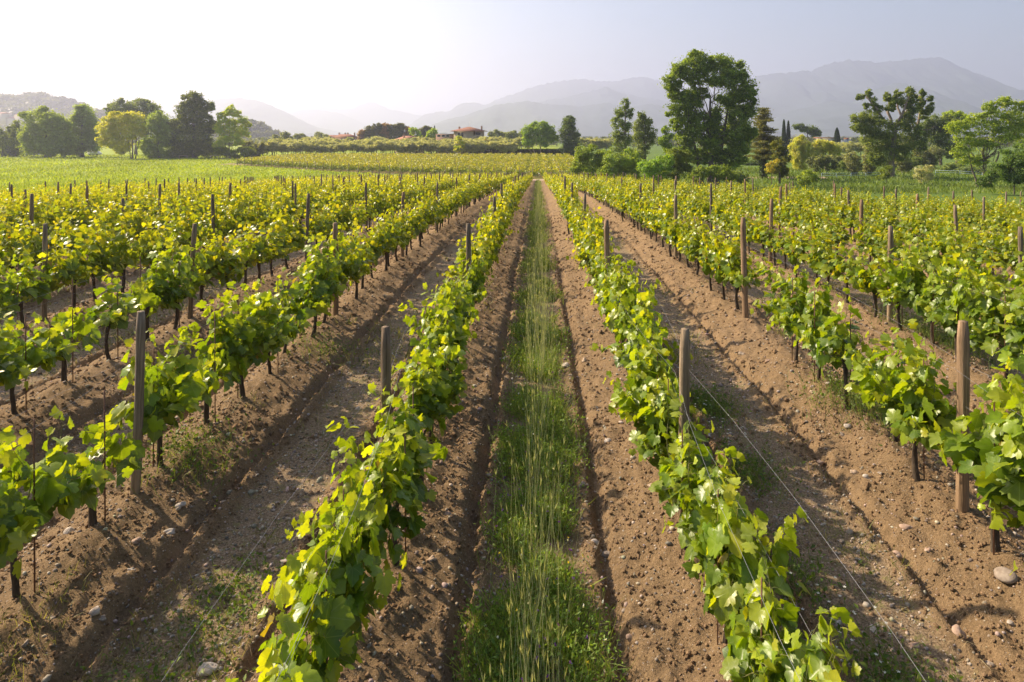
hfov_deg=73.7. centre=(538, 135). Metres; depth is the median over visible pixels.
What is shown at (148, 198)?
grapevine
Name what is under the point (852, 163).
olive shrub
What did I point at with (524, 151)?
hedge
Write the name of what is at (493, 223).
grapevine
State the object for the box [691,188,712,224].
grapevine
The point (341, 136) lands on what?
farmhouse
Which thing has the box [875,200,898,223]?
grapevine
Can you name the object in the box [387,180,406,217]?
grapevine
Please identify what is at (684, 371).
wooden post
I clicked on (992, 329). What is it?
grapevine
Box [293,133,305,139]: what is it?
broadleaf tree
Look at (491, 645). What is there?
grass strip
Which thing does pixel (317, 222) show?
grapevine
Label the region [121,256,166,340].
grapevine
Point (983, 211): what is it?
wooden post
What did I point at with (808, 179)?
bush
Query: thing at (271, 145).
olive tree
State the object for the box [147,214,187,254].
grapevine
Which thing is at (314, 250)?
grapevine
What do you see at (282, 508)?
trellis wire
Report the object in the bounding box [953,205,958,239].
wooden post
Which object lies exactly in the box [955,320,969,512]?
wooden post
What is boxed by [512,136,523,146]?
olive tree
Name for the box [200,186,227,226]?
grapevine
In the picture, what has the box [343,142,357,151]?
olive tree
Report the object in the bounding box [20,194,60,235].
grapevine
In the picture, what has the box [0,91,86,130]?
hillside wood
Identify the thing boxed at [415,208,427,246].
grapevine
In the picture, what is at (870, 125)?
pollard tree
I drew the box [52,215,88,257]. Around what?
grapevine
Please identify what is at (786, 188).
wooden post
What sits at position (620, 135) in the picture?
poplar tree
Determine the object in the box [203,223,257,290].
grapevine
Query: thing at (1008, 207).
grapevine
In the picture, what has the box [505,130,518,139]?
broadleaf tree
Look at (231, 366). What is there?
grapevine
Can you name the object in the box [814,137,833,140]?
warehouse
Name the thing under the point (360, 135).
pine tree
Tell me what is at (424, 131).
pine tree
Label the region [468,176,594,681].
rye stalks
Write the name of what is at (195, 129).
broadleaf tree
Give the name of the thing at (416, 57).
sky
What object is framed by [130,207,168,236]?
grapevine
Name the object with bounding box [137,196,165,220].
grapevine
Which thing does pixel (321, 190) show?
grapevine
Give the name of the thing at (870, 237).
grapevine
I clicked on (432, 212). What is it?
grapevine
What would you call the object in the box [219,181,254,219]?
grapevine
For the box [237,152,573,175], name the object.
distant wooden posts
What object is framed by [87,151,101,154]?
parked van
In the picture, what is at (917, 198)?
wooden post
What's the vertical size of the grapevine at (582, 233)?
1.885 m
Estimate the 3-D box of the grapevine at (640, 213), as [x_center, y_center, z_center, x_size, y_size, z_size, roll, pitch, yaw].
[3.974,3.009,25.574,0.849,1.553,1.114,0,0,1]
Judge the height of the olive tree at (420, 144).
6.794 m
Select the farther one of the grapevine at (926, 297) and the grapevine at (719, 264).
the grapevine at (719, 264)
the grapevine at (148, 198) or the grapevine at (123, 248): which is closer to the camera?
the grapevine at (123, 248)
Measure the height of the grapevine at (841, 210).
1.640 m
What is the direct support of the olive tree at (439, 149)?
on the ground at (648, 665)
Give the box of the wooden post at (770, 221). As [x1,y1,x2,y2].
[768,199,772,260]
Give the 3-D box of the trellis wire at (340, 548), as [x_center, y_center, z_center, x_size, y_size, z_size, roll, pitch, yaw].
[-1.264,4.014,45.448,0.080,3.034,91.577,0,0,0]
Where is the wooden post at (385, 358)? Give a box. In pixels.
[381,326,390,442]
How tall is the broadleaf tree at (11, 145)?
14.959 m
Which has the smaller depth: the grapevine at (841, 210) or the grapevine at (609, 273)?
the grapevine at (609, 273)
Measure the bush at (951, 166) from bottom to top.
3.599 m
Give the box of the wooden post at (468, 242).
[466,223,470,320]
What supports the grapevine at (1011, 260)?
on the ground at (648, 665)
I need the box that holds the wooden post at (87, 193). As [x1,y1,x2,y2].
[85,186,88,234]
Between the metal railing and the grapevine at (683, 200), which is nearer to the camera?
the grapevine at (683, 200)
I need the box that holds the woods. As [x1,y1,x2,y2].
[30,136,1022,147]
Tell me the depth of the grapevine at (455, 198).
30.96 m
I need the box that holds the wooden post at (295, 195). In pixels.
[294,183,296,224]
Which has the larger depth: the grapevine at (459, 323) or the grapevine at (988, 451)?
the grapevine at (459, 323)
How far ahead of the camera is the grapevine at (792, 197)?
31.12 m
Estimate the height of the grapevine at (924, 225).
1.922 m
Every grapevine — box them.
[0,194,13,214]
[0,195,19,209]
[0,195,25,216]
[0,203,16,229]
[0,211,19,247]
[0,213,41,270]
[0,246,15,274]
[0,247,53,329]
[0,289,19,318]
[0,308,92,414]
[0,405,133,597]
[1,212,46,244]
[5,192,46,227]
[19,212,73,280]
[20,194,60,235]
[33,279,100,382]
[34,196,62,216]
[42,190,73,210]
[42,227,106,313]
[45,390,144,527]
[48,187,96,236]
[52,190,83,221]
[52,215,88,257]
[62,205,130,300]
[72,195,94,219]
[75,201,101,239]
[76,216,105,243]
[86,265,141,359]
[91,202,107,216]
[94,204,129,231]
[96,200,134,244]
[98,185,133,211]
[98,215,149,291]
[104,197,134,217]
[105,322,228,466]
[114,238,209,328]
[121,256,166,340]
[127,192,151,210]
[128,193,152,219]
[128,204,152,247]
[128,222,172,270]
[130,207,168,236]
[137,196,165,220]
[138,192,163,209]
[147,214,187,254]
[154,196,173,222]
[160,210,182,236]
[161,188,205,230]
[161,189,187,213]
[161,197,212,254]
[169,228,229,311]
[178,312,242,424]
[181,190,202,208]
[186,196,214,225]
[187,190,208,213]
[188,212,219,249]
[191,277,289,397]
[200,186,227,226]
[201,192,223,205]
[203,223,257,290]
[204,199,244,242]
[206,632,322,681]
[208,194,231,210]
[212,186,233,206]
[217,188,259,250]
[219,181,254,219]
[226,205,258,243]
[226,224,261,290]
[239,189,258,211]
[239,220,282,282]
[239,283,321,373]
[240,192,275,234]
[244,187,268,212]
[253,211,299,276]
[254,193,275,211]
[257,477,406,681]
[258,192,278,205]
[261,430,387,646]
[263,197,283,233]
[267,203,311,268]
[269,188,303,224]
[270,186,284,201]
[274,232,350,322]
[274,267,306,355]
[278,192,302,232]
[286,190,311,223]
[291,256,351,337]
[291,376,437,572]
[297,181,324,218]
[302,203,331,243]
[312,193,325,214]
[315,191,335,212]
[316,204,344,248]
[319,186,339,208]
[320,203,348,229]
[321,214,367,307]
[328,191,354,233]
[336,200,361,239]
[343,234,377,298]
[347,226,376,288]
[349,217,388,277]
[353,200,369,235]
[359,195,376,229]
[361,200,376,232]
[367,185,386,226]
[370,199,410,266]
[371,212,404,271]
[375,186,396,213]
[378,282,467,380]
[380,189,392,218]
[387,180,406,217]
[388,189,400,219]
[388,209,416,260]
[392,331,474,443]
[396,202,423,249]
[396,211,415,255]
[407,387,447,482]
[408,197,430,240]
[409,291,478,365]
[412,189,439,238]
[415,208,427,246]
[426,193,450,234]
[431,191,449,229]
[431,195,449,232]
[436,233,494,306]
[437,265,475,358]
[439,187,458,223]
[441,194,451,226]
[442,186,460,219]
[443,190,459,217]
[452,242,491,306]
[458,274,478,326]
[471,207,504,263]
[471,232,495,290]
[471,242,493,302]
[473,224,501,275]
[475,191,510,225]
[476,215,499,243]
[482,212,507,263]
[487,198,518,241]
[491,201,506,252]
[496,195,513,219]
[496,202,511,227]
[499,188,516,229]
[503,178,523,206]
[503,185,523,213]
[503,191,514,213]
[505,202,513,228]
[556,191,568,213]
[561,189,575,234]
[562,181,588,208]
[566,203,587,260]
[566,216,615,268]
[567,197,581,230]
[567,197,582,221]
[568,185,581,210]
[570,206,580,233]
[571,207,582,238]
[572,214,602,282]
[574,206,588,236]
[576,206,603,249]
[578,230,620,286]
[584,254,642,305]
[590,259,661,349]
[590,272,656,367]
[598,260,626,342]
[602,345,714,480]
[610,180,625,221]
[611,280,692,382]
[613,185,635,221]
[621,327,695,456]
[622,188,638,221]
[624,184,643,229]
[626,183,643,224]
[632,196,653,232]
[637,193,660,238]
[637,375,740,554]
[642,191,662,236]
[642,196,682,251]
[642,205,662,241]
[656,204,666,246]
[660,198,685,256]
[662,446,812,644]
[665,211,688,261]
[667,206,697,267]
[672,187,687,214]
[678,191,691,214]
[678,215,710,274]
[684,186,702,222]
[688,221,726,290]
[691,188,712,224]
[692,475,844,681]
[699,193,717,227]
[699,226,739,299]
[704,200,727,235]
[713,193,731,235]
[713,204,738,239]
[720,230,762,309]
[721,200,751,243]
[725,209,751,243]
[727,191,746,214]
[734,210,759,253]
[738,193,753,217]
[744,194,760,218]
[747,212,779,260]
[748,606,861,681]
[750,249,840,360]
[751,194,766,218]
[753,187,778,229]
[757,189,778,221]
[762,223,788,265]
[763,196,797,228]
[766,259,868,382]
[772,221,801,268]
[775,222,809,277]
[782,200,799,234]
[790,193,805,215]
[794,187,818,216]
[794,200,813,233]
[794,220,832,286]
[799,205,825,235]
[807,233,850,286]
[810,211,836,239]
[812,193,833,220]
[813,288,883,409]
[821,213,852,255]
[824,198,844,225]
[829,235,868,302]
[835,199,854,229]
[838,248,898,316]
[841,314,983,481]
[842,199,869,241]
[852,213,881,264]
[854,196,872,221]
[860,327,905,442]
[864,209,881,226]
[864,227,904,260]
[865,191,883,221]
[867,203,895,235]
[872,233,929,330]
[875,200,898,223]
[876,203,904,243]
[885,231,920,263]
[893,209,924,245]
[894,248,953,344]
[895,197,923,226]
[909,211,954,270]
[912,203,950,248]
[916,202,941,234]
[919,202,934,216]
[920,245,986,361]
[920,349,1023,554]
[928,206,952,228]
[929,217,958,254]
[930,227,977,281]
[942,205,965,237]
[942,221,996,291]
[955,223,983,250]
[957,203,974,229]
[958,206,986,236]
[958,218,984,240]
[964,265,1023,382]
[970,224,1011,275]
[975,219,1004,248]
[976,204,994,222]
[977,479,1023,574]
[981,204,1006,235]
[983,222,1023,270]
[983,250,1023,298]
[983,252,1023,297]
[989,207,1023,233]
[991,202,1008,217]
[995,215,1023,247]
[1002,200,1021,224]
[1016,210,1023,224]
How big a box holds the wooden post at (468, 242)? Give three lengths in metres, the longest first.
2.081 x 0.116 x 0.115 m
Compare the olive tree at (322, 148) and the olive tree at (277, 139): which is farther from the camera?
the olive tree at (277, 139)
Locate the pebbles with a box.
[0,239,1023,681]
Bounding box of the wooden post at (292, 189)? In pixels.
[291,181,293,198]
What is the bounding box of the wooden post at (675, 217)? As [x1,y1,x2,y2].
[674,195,677,256]
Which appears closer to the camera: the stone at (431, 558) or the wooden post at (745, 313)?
the stone at (431, 558)
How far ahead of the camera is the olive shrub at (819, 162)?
149.18 m
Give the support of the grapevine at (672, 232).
on the ground at (648, 665)
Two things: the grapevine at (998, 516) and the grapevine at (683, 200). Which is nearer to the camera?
the grapevine at (998, 516)
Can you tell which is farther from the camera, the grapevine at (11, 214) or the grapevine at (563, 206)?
the grapevine at (563, 206)
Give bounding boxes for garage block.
[840,137,851,142]
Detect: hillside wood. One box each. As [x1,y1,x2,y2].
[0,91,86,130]
[43,108,106,135]
[168,119,279,138]
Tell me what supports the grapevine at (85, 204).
on the ground at (648, 665)
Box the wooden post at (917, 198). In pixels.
[915,194,918,235]
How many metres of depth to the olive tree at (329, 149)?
244.02 m
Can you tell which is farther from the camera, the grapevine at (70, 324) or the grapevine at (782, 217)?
the grapevine at (782, 217)
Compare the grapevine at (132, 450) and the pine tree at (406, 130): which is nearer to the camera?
the grapevine at (132, 450)
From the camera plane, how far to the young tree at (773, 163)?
123.87 m
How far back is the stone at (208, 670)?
4.84 m
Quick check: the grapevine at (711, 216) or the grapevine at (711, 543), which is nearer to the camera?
the grapevine at (711, 543)
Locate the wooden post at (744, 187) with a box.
[744,179,745,201]
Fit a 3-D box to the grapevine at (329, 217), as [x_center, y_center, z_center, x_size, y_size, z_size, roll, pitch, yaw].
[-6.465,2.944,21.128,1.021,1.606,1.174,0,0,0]
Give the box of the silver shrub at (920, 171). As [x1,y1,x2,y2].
[912,164,934,183]
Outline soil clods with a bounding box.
[0,211,1023,681]
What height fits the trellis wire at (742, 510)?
3.032 m
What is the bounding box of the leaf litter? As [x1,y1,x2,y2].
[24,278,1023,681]
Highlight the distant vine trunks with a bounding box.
[163,187,959,228]
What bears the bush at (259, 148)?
on the ground at (648, 665)
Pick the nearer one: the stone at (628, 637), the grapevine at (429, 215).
the stone at (628, 637)
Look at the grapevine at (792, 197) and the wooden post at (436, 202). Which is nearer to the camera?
the wooden post at (436, 202)
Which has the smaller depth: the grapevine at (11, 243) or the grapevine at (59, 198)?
the grapevine at (11, 243)
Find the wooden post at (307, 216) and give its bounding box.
[304,193,309,259]
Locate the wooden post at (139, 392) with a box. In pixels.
[130,310,145,494]
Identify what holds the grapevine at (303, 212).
on the ground at (648, 665)
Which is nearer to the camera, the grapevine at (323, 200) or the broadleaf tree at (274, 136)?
the grapevine at (323, 200)
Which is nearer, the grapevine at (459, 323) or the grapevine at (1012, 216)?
the grapevine at (459, 323)
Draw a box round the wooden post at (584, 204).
[583,193,585,223]
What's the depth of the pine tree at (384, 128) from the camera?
383.55 m
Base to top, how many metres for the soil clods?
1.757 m
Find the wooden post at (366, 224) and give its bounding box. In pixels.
[365,183,367,230]
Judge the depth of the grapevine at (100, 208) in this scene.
26.66 m
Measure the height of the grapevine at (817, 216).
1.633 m
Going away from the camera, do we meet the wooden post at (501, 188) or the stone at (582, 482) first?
the stone at (582, 482)
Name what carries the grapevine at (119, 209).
on the ground at (648, 665)
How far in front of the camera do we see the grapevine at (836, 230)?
20.94 m
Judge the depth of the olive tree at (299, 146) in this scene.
241.84 m
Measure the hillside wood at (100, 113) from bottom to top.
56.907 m
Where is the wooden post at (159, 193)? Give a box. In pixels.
[158,184,160,215]
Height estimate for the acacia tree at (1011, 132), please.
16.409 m
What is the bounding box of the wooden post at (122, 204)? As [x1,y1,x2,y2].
[121,198,125,217]
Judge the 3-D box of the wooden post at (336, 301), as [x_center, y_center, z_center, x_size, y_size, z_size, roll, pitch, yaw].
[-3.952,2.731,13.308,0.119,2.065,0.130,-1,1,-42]
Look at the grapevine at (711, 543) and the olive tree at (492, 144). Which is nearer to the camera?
the grapevine at (711, 543)
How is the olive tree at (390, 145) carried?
on the ground at (648, 665)
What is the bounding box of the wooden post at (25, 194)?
[23,189,26,206]
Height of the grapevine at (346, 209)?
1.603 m
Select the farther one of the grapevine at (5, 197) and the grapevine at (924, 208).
the grapevine at (924, 208)
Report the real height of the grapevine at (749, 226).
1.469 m
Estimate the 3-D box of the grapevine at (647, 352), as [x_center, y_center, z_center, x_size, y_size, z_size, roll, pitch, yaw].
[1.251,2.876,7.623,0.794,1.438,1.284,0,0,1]
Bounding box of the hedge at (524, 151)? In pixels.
[470,148,572,155]
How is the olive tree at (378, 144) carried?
on the ground at (648, 665)
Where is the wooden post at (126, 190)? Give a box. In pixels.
[125,183,127,200]
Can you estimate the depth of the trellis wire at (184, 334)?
6.94 m
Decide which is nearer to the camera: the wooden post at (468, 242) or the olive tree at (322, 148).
the wooden post at (468, 242)
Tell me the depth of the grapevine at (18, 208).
22.90 m
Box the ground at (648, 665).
[0,137,1023,681]
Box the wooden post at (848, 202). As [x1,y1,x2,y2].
[847,190,851,235]
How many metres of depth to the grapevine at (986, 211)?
30.22 m
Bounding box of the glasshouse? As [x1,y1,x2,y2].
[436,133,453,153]
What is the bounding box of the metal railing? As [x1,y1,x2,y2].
[935,170,981,174]
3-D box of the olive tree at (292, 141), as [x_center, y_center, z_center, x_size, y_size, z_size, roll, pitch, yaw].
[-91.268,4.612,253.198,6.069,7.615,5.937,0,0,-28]
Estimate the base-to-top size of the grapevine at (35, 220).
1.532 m
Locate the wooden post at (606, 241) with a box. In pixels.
[604,220,609,317]
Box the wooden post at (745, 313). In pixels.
[740,217,748,317]
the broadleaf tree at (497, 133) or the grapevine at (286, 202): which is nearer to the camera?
the grapevine at (286, 202)
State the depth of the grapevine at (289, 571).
4.64 m
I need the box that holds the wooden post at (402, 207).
[400,192,404,256]
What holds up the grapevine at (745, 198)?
on the ground at (648, 665)
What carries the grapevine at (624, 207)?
on the ground at (648, 665)
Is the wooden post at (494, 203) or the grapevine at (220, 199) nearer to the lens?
the wooden post at (494, 203)
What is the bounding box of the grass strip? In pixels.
[445,180,640,681]
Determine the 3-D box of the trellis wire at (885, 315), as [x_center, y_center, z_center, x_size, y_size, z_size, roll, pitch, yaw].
[4.134,3.634,45.598,0.205,3.032,91.577,0,0,0]
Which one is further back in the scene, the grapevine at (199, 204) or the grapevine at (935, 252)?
the grapevine at (199, 204)
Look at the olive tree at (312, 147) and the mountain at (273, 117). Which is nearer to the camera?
the olive tree at (312, 147)
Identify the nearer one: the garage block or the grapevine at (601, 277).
the grapevine at (601, 277)
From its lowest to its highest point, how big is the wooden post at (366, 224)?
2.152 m
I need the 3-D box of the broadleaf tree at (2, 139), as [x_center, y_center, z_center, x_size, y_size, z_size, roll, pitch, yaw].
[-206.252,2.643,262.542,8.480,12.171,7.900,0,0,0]
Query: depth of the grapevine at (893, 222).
22.90 m
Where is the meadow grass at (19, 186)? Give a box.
[0,154,1023,195]
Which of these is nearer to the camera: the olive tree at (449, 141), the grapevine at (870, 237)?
the grapevine at (870, 237)
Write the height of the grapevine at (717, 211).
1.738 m
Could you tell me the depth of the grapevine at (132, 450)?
6.22 m
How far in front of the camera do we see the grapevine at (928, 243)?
16.09 m
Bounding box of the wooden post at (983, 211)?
[982,197,984,225]
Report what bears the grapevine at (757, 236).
on the ground at (648, 665)
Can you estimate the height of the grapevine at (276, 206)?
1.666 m
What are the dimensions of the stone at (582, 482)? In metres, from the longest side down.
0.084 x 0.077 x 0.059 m
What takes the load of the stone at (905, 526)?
on the ground at (648, 665)
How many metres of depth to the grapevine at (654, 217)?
23.01 m
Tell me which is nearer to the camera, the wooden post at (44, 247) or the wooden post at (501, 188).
the wooden post at (44, 247)
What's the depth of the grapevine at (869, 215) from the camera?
24.61 m
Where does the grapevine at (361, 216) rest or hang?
on the ground at (648, 665)
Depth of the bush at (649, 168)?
111.56 m
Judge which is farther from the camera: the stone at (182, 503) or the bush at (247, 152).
the bush at (247, 152)
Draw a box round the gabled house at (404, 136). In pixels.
[395,132,424,153]
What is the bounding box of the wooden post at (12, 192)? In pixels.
[11,184,12,202]
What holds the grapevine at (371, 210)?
on the ground at (648, 665)
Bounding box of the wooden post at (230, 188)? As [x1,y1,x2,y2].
[228,182,231,208]
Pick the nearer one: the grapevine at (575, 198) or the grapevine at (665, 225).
the grapevine at (665, 225)
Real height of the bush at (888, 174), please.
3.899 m
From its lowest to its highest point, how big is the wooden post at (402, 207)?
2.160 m
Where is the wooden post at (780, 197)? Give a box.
[778,186,781,235]
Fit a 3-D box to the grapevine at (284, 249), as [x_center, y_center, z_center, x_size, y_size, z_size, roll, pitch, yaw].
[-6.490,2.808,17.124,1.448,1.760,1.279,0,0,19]
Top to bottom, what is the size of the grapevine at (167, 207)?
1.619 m
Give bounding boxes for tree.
[0,119,25,156]
[0,127,8,156]
[15,105,80,157]
[64,103,103,156]
[94,110,147,158]
[103,97,163,153]
[136,110,179,157]
[166,90,218,157]
[212,104,251,157]
[264,140,279,151]
[267,138,283,153]
[270,134,280,139]
[276,143,288,153]
[280,131,293,139]
[284,142,294,153]
[285,138,297,153]
[291,140,308,152]
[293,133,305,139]
[304,141,318,152]
[314,131,328,137]
[316,139,329,152]
[316,144,326,152]
[326,141,339,152]
[326,144,335,152]
[327,138,341,152]
[333,143,346,152]
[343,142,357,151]
[353,143,365,152]
[356,129,365,139]
[361,138,376,152]
[363,144,376,152]
[364,125,372,138]
[367,123,380,135]
[369,136,384,152]
[373,140,384,152]
[375,122,386,137]
[379,122,390,138]
[382,141,397,151]
[387,124,396,139]
[390,122,401,137]
[394,143,405,152]
[398,123,407,136]
[403,126,411,135]
[403,141,417,152]
[405,137,417,152]
[408,127,422,136]
[415,140,426,150]
[417,136,430,151]
[420,125,427,137]
[424,141,438,152]
[425,128,438,152]
[426,138,440,152]
[433,145,443,152]
[441,143,455,152]
[444,139,454,144]
[453,135,464,151]
[453,139,467,153]
[462,141,479,152]
[476,140,487,152]
[486,136,501,140]
[486,141,497,152]
[487,131,494,136]
[493,129,501,136]
[495,142,508,153]
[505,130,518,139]
[506,142,519,151]
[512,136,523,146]
[520,120,560,153]
[557,115,580,156]
[581,138,594,147]
[593,137,604,149]
[601,138,612,150]
[609,97,634,155]
[627,111,658,160]
[657,49,760,185]
[745,107,786,178]
[764,158,779,184]
[765,139,791,183]
[781,119,786,146]
[786,120,790,151]
[787,134,816,170]
[811,139,841,170]
[833,127,840,142]
[840,141,861,152]
[848,85,935,176]
[857,142,863,157]
[919,113,960,165]
[941,110,969,162]
[942,96,1023,186]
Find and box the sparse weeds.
[0,196,1019,681]
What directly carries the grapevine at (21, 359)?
on the ground at (648, 665)
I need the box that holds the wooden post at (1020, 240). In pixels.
[1018,226,1023,285]
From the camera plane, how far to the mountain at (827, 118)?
3955.90 m
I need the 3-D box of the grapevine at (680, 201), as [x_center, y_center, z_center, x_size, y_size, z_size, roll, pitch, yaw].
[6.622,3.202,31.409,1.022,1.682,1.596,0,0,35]
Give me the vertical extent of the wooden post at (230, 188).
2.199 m
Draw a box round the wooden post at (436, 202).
[435,182,437,230]
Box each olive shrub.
[805,153,838,173]
[829,153,847,163]
[842,150,862,174]
[860,148,876,174]
[894,153,913,172]
[912,144,946,168]
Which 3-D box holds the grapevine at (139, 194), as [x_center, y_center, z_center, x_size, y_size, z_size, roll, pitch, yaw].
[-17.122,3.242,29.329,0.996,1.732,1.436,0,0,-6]
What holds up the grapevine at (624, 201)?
on the ground at (648, 665)
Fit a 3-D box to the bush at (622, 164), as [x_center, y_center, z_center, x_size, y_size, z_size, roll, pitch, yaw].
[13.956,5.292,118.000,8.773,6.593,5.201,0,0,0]
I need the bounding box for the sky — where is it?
[0,0,1023,115]
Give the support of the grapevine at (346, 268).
on the ground at (648, 665)
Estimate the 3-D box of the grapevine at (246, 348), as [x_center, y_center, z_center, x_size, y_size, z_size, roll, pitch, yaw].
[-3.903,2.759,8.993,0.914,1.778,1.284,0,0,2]
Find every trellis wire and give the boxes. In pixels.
[0,174,508,450]
[0,178,460,317]
[2,224,265,308]
[8,233,390,485]
[9,212,399,419]
[161,223,477,681]
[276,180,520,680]
[289,277,466,661]
[566,195,800,681]
[578,198,924,679]
[613,273,811,634]
[655,207,1021,416]
[733,236,994,378]
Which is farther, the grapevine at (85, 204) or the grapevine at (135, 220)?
the grapevine at (85, 204)
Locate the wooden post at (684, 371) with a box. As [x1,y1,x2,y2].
[677,328,689,513]
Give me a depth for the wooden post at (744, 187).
39.24 m
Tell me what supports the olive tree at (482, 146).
on the ground at (648, 665)
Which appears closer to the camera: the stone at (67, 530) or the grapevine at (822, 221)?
the stone at (67, 530)
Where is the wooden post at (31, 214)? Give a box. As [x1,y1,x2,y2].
[29,193,33,229]
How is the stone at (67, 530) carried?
on the ground at (648, 665)
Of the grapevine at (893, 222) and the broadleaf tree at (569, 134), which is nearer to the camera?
the grapevine at (893, 222)
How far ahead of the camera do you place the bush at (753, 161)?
189.54 m
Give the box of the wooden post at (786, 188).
[785,184,787,200]
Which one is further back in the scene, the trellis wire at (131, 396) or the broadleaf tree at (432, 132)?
the broadleaf tree at (432, 132)
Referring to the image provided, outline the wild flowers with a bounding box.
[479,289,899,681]
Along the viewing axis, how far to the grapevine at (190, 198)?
28.37 m
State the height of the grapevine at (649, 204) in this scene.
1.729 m
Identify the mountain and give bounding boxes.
[0,72,183,112]
[164,97,344,136]
[278,102,421,125]
[289,110,368,135]
[392,100,792,136]
[404,77,708,130]
[537,87,724,118]
[703,57,1023,135]
[754,83,1023,136]
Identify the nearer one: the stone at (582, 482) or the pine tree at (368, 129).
the stone at (582, 482)
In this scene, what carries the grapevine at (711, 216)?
on the ground at (648, 665)
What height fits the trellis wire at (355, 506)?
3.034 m
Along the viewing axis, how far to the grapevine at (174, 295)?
12.09 m
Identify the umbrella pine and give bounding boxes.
[791,123,821,141]
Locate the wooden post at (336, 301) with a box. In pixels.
[333,223,338,315]
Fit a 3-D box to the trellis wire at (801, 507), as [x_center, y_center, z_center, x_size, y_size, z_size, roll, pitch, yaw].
[1.484,3.634,45.518,0.205,3.032,91.577,0,0,0]
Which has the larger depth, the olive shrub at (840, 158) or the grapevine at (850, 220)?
the olive shrub at (840, 158)
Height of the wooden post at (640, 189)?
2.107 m
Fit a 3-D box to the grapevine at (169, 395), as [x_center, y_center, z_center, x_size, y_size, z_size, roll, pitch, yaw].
[-3.911,2.782,7.276,1.102,1.707,1.282,0,0,-22]
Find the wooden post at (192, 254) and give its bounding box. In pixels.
[187,223,196,318]
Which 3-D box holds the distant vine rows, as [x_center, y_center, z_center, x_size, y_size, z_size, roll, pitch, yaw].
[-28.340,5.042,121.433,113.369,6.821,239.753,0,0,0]
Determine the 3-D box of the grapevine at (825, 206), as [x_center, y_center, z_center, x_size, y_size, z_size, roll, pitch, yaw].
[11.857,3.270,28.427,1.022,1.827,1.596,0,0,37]
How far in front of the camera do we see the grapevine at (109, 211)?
23.32 m
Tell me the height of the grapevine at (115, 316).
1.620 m
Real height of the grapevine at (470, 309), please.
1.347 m
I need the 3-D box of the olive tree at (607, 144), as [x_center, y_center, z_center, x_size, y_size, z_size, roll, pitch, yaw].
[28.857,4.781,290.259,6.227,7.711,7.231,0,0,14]
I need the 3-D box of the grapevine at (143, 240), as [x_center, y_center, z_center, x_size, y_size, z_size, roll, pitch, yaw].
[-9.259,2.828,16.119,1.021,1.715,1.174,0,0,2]
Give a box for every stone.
[21,639,28,646]
[63,527,74,533]
[99,615,106,621]
[131,537,141,543]
[163,528,174,533]
[175,501,185,507]
[196,662,218,676]
[428,555,436,561]
[561,362,568,367]
[578,481,585,487]
[602,551,609,557]
[626,634,631,641]
[869,624,876,633]
[893,550,901,559]
[899,524,912,529]
[909,642,919,647]
[952,624,965,639]
[985,660,994,667]
[994,566,1017,583]
[1007,620,1013,625]
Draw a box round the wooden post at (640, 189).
[639,183,641,230]
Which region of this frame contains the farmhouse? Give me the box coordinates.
[333,133,357,139]
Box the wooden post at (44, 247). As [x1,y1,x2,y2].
[41,224,47,320]
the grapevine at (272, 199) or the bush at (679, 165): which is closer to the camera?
the grapevine at (272, 199)
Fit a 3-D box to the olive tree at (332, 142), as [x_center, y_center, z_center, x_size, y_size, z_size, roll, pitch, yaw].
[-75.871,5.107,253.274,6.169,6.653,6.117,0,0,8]
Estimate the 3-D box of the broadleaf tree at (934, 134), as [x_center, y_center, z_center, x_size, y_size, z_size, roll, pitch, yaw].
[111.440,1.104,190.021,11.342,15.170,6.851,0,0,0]
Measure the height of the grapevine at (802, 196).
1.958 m
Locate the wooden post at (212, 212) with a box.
[211,194,215,243]
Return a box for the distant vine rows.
[0,152,1023,220]
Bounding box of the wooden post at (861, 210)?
[858,199,862,263]
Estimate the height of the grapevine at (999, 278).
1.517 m
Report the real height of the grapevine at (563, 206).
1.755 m
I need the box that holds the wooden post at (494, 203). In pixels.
[493,197,495,221]
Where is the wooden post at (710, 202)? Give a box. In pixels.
[710,183,711,229]
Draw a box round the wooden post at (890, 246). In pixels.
[887,226,893,322]
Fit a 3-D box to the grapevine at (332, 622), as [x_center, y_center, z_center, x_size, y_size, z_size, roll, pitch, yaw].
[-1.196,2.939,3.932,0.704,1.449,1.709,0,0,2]
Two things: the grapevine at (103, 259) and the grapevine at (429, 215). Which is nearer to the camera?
the grapevine at (103, 259)
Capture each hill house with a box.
[0,112,11,124]
[6,117,14,129]
[14,114,34,125]
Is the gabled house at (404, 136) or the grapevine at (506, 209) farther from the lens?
the gabled house at (404, 136)
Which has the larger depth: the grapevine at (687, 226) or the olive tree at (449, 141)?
the olive tree at (449, 141)
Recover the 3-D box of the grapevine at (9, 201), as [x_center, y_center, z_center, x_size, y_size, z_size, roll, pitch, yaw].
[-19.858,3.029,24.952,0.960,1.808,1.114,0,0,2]
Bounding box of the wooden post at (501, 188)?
[500,184,502,200]
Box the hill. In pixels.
[52,104,153,133]
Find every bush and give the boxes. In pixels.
[212,146,256,158]
[242,140,271,156]
[570,142,606,176]
[596,147,642,180]
[636,153,676,184]
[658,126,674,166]
[661,147,696,180]
[686,164,739,183]
[728,168,749,183]
[743,157,760,164]
[796,169,819,185]
[836,160,861,169]
[875,165,892,183]
[876,160,898,167]
[905,156,924,166]
[938,160,965,171]
[954,164,981,174]
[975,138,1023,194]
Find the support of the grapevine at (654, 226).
on the ground at (648, 665)
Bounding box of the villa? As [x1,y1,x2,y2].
[452,126,487,152]

